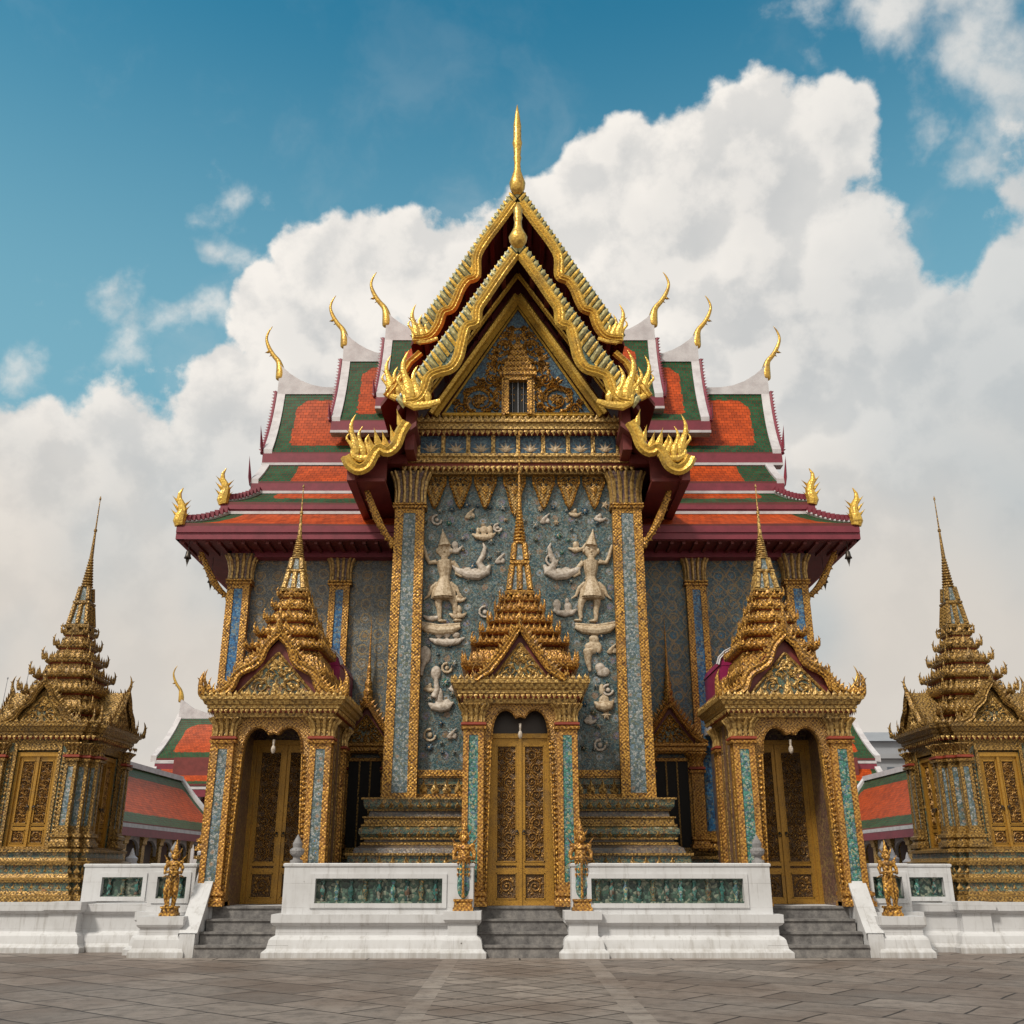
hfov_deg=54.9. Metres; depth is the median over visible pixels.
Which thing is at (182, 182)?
sky
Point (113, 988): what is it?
ground
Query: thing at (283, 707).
entrance porch
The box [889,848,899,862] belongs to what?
finial
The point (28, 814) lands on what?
door
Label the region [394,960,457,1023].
paving border
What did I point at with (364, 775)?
window
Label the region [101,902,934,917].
terrace
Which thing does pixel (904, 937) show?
pedestal
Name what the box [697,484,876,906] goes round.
entrance porch
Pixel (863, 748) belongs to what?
background hall
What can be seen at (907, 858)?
finial
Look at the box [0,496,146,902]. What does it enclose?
spired pavilion
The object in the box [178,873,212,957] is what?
wing wall
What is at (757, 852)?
lotus finial
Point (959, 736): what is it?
spired pavilion
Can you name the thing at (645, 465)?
temple hall
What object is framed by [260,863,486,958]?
balustrade
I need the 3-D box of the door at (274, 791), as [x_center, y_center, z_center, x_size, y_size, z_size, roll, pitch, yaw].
[-5.170,6.905,22.085,1.520,3.500,0.169,0,-20,0]
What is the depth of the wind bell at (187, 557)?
25.98 m
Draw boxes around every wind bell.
[184,541,190,564]
[845,541,851,566]
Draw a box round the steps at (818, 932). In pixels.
[768,906,869,957]
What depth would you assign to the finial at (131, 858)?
35.74 m
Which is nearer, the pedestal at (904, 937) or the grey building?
the pedestal at (904, 937)
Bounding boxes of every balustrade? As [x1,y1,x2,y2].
[80,864,150,901]
[122,863,199,954]
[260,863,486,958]
[559,863,794,958]
[866,863,937,954]
[907,864,954,901]
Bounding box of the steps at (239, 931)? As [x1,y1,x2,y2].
[193,906,287,957]
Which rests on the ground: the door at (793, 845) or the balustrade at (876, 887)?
the balustrade at (876, 887)
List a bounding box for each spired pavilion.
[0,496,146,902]
[888,497,1023,902]
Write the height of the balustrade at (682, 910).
1.730 m
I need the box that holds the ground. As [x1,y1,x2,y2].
[0,952,1023,1023]
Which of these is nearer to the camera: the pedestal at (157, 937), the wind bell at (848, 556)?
the pedestal at (157, 937)
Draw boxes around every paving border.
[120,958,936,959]
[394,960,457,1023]
[583,960,658,1023]
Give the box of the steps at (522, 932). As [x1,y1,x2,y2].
[477,906,567,957]
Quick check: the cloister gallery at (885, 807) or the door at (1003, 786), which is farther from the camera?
the cloister gallery at (885, 807)
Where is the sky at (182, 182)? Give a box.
[0,0,1023,766]
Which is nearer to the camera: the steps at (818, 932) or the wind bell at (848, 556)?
the steps at (818, 932)
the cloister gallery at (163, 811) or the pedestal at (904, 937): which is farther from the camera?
the cloister gallery at (163, 811)
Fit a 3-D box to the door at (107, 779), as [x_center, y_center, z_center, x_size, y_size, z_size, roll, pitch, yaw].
[-10.046,7.074,24.029,0.169,2.120,1.060,0,-20,0]
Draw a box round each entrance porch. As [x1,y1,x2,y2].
[197,484,362,906]
[450,431,589,906]
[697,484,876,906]
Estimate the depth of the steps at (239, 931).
19.45 m
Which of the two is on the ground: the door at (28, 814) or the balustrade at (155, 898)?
the balustrade at (155, 898)
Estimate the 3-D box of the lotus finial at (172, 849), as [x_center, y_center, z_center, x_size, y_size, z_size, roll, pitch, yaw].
[-7.190,7.251,20.986,0.243,0.448,0.243,0,-20,0]
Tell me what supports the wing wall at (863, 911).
on the ground
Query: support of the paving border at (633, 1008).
on the ground
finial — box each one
[125,848,137,863]
[168,841,178,860]
[290,834,303,862]
[750,835,764,862]
[878,842,888,860]
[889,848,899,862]
[902,852,910,862]
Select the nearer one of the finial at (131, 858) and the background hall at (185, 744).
the finial at (131, 858)
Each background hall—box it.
[150,666,213,862]
[849,667,882,784]
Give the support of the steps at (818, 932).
on the ground
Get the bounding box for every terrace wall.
[0,901,146,953]
[912,901,1023,953]
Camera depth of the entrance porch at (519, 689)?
21.39 m
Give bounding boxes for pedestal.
[126,915,187,957]
[874,915,936,957]
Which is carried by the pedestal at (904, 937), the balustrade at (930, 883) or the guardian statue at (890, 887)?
the guardian statue at (890, 887)
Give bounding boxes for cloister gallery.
[121,762,203,863]
[857,766,913,862]
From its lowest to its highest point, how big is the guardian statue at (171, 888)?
1.451 m
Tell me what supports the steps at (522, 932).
on the ground
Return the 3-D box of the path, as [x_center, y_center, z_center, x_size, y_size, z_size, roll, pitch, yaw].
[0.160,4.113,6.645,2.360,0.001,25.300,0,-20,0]
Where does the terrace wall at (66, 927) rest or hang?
on the ground
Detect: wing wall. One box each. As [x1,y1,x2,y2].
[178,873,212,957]
[848,881,884,957]
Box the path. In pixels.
[420,960,632,1023]
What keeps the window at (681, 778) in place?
in the temple hall
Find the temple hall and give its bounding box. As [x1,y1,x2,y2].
[171,105,864,862]
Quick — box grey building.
[858,732,908,770]
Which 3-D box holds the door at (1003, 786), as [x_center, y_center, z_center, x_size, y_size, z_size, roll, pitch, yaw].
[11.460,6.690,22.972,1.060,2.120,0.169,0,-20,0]
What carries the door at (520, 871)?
in the entrance porch at (519, 689)
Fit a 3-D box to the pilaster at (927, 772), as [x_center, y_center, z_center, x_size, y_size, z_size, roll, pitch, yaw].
[10.336,7.074,24.029,0.169,2.120,1.060,0,-20,0]
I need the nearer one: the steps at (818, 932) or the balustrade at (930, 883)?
the steps at (818, 932)
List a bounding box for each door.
[3,752,57,846]
[95,756,115,847]
[239,740,300,903]
[487,734,553,905]
[763,740,824,903]
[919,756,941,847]
[978,752,1023,846]
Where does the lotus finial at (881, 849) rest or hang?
on the balustrade at (876, 887)
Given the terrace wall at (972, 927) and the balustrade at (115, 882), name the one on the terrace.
the balustrade at (115, 882)
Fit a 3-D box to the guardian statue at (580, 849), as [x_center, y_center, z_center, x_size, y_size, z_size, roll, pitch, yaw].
[1.390,7.090,19.843,0.568,1.750,0.419,0,-20,0]
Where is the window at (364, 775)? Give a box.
[342,620,384,848]
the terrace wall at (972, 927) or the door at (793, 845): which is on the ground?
the terrace wall at (972, 927)
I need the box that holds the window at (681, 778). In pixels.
[652,621,712,848]
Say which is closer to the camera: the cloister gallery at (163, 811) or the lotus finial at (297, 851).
the lotus finial at (297, 851)
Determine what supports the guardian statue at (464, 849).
on the balustrade at (366, 910)
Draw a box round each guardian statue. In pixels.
[158,840,186,915]
[451,819,476,910]
[567,820,592,910]
[874,840,903,915]
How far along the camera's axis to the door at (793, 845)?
22.04 m

